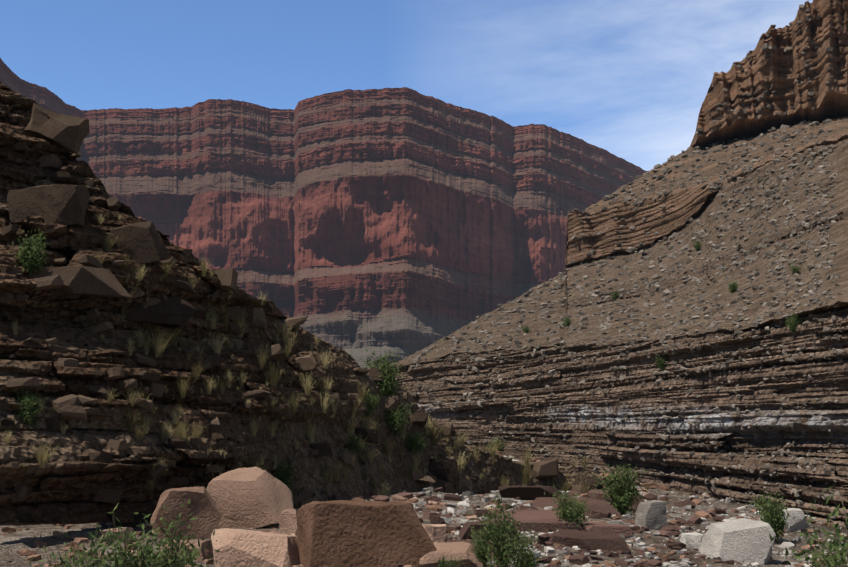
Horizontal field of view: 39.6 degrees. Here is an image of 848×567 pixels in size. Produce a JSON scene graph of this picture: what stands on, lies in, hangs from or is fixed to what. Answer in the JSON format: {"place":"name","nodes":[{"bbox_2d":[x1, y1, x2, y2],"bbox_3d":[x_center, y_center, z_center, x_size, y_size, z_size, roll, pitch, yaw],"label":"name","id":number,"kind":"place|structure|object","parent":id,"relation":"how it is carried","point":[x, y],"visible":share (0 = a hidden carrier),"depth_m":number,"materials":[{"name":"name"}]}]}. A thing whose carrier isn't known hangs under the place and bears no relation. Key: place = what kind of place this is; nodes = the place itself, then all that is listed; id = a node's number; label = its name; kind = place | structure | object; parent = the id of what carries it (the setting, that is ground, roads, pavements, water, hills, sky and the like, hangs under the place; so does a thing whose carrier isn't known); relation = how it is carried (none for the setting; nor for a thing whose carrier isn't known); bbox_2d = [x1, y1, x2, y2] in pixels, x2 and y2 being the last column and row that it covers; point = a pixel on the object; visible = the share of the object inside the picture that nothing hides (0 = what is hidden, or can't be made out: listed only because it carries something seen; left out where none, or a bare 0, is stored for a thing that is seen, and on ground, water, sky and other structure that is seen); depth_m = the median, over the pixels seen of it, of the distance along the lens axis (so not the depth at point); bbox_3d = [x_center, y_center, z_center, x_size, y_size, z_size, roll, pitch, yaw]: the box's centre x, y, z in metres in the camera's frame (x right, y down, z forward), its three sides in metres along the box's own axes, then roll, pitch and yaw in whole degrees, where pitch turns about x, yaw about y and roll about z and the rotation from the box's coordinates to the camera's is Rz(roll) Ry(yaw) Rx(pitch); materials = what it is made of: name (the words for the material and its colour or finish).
{"place":"outdoors","nodes":[
{"label":"outdoors","id":0,"kind":"place"},
{"bbox_2d":[0,82,608,525],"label":"rocky slope","id":1,"kind":"structure","parent":0,"point":[64,470],"depth_m":22.11,"materials":[{"name":"brown stone"}]},
{"bbox_2d":[7,103,458,487],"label":"boulders","id":2,"kind":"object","parent":1,"relation":"on","point":[138,243],"depth_m":22.13,"materials":[{"name":"stone"}]},
{"bbox_2d":[0,104,602,526],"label":"bank rocks","id":3,"kind":"object","parent":1,"relation":"on","point":[68,408],"visible":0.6,"depth_m":21.64,"materials":[{"name":"stone"}]},
{"bbox_2d":[2,175,839,498],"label":"bunch grass","id":4,"kind":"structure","parent":1,"relation":"on","point":[156,343],"depth_m":24.89,"materials":[{"name":"green plant"}]},
{"bbox_2d":[0,58,646,368],"bbox_3d":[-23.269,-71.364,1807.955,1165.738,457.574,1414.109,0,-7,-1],"label":"canyon wall","id":5,"kind":"structure","parent":0,"point":[405,221],"depth_m":1745.95,"materials":[{"name":"red stone"}]},
{"bbox_2d":[0,0,812,170],"label":"sky","id":6,"kind":"structure","parent":0,"point":[631,80],"materials":[{"name":"blue"}]},
{"bbox_2d":[0,456,847,566],"bbox_3d":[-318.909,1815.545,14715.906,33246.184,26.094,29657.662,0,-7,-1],"label":"dry riverbed","id":7,"kind":"structure","parent":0,"point":[10,546],"depth_m":19.43,"materials":[{"name":"brown gravel"}]},
{"bbox_2d":[100,467,483,566],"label":"boulders","id":8,"kind":"object","parent":7,"relation":"on","point":[254,497],"visible":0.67,"depth_m":17.61,"materials":[{"name":"brown stone"}]},
{"bbox_2d":[86,495,499,566],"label":"rocks","id":9,"kind":"object","parent":7,"relation":"on","point":[399,498],"visible":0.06,"depth_m":19.40,"materials":[{"name":"brown stone"}]},
{"bbox_2d":[295,500,436,566],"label":"boulder","id":10,"kind":"object","parent":7,"relation":"on","point":[342,533],"visible":0.94,"depth_m":13.69,"materials":[{"name":"brown stone"}]},
{"bbox_2d":[1,450,846,566],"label":"brown wash stones","id":11,"kind":"object","parent":7,"relation":"on","point":[434,508],"visible":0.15,"depth_m":19.29,"materials":[{"name":"brown stone"}]},
{"bbox_2d":[450,485,645,555],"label":"flat rock slabs","id":12,"kind":"structure","parent":7,"relation":"on","point":[597,536],"depth_m":19.98,"materials":[{"name":"brown stone"}]},
{"bbox_2d":[324,455,847,566],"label":"stones","id":13,"kind":"object","parent":7,"relation":"on","point":[581,558],"depth_m":23.42,"materials":[{"name":"grey stone"}]},
{"bbox_2d":[511,500,808,564],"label":"white boulders","id":14,"kind":"object","parent":7,"relation":"on","point":[740,540],"visible":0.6,"depth_m":18.95,"materials":[{"name":"white stone"}]},
{"bbox_2d":[9,229,847,566],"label":"shrub","id":15,"kind":"object","parent":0,"point":[781,523],"depth_m":13.51,"materials":[{"name":"green plant"}]},
{"bbox_2d":[386,0,847,525],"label":"canyon wall","id":16,"kind":"structure","parent":0,"point":[831,29],"depth_m":76.00,"materials":[{"name":"brown stone"}]},
{"bbox_2d":[390,1,843,524],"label":"talus rocks","id":17,"kind":"object","parent":16,"relation":"on","point":[697,308],"visible":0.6,"depth_m":93.76,"materials":[{"name":"stone"}]},
{"bbox_2d":[411,164,832,363],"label":"talus scrub","id":18,"kind":"object","parent":16,"relation":"on","point":[679,282],"visible":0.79,"depth_m":93.31,"materials":[{"name":"green plant"}]}
]}

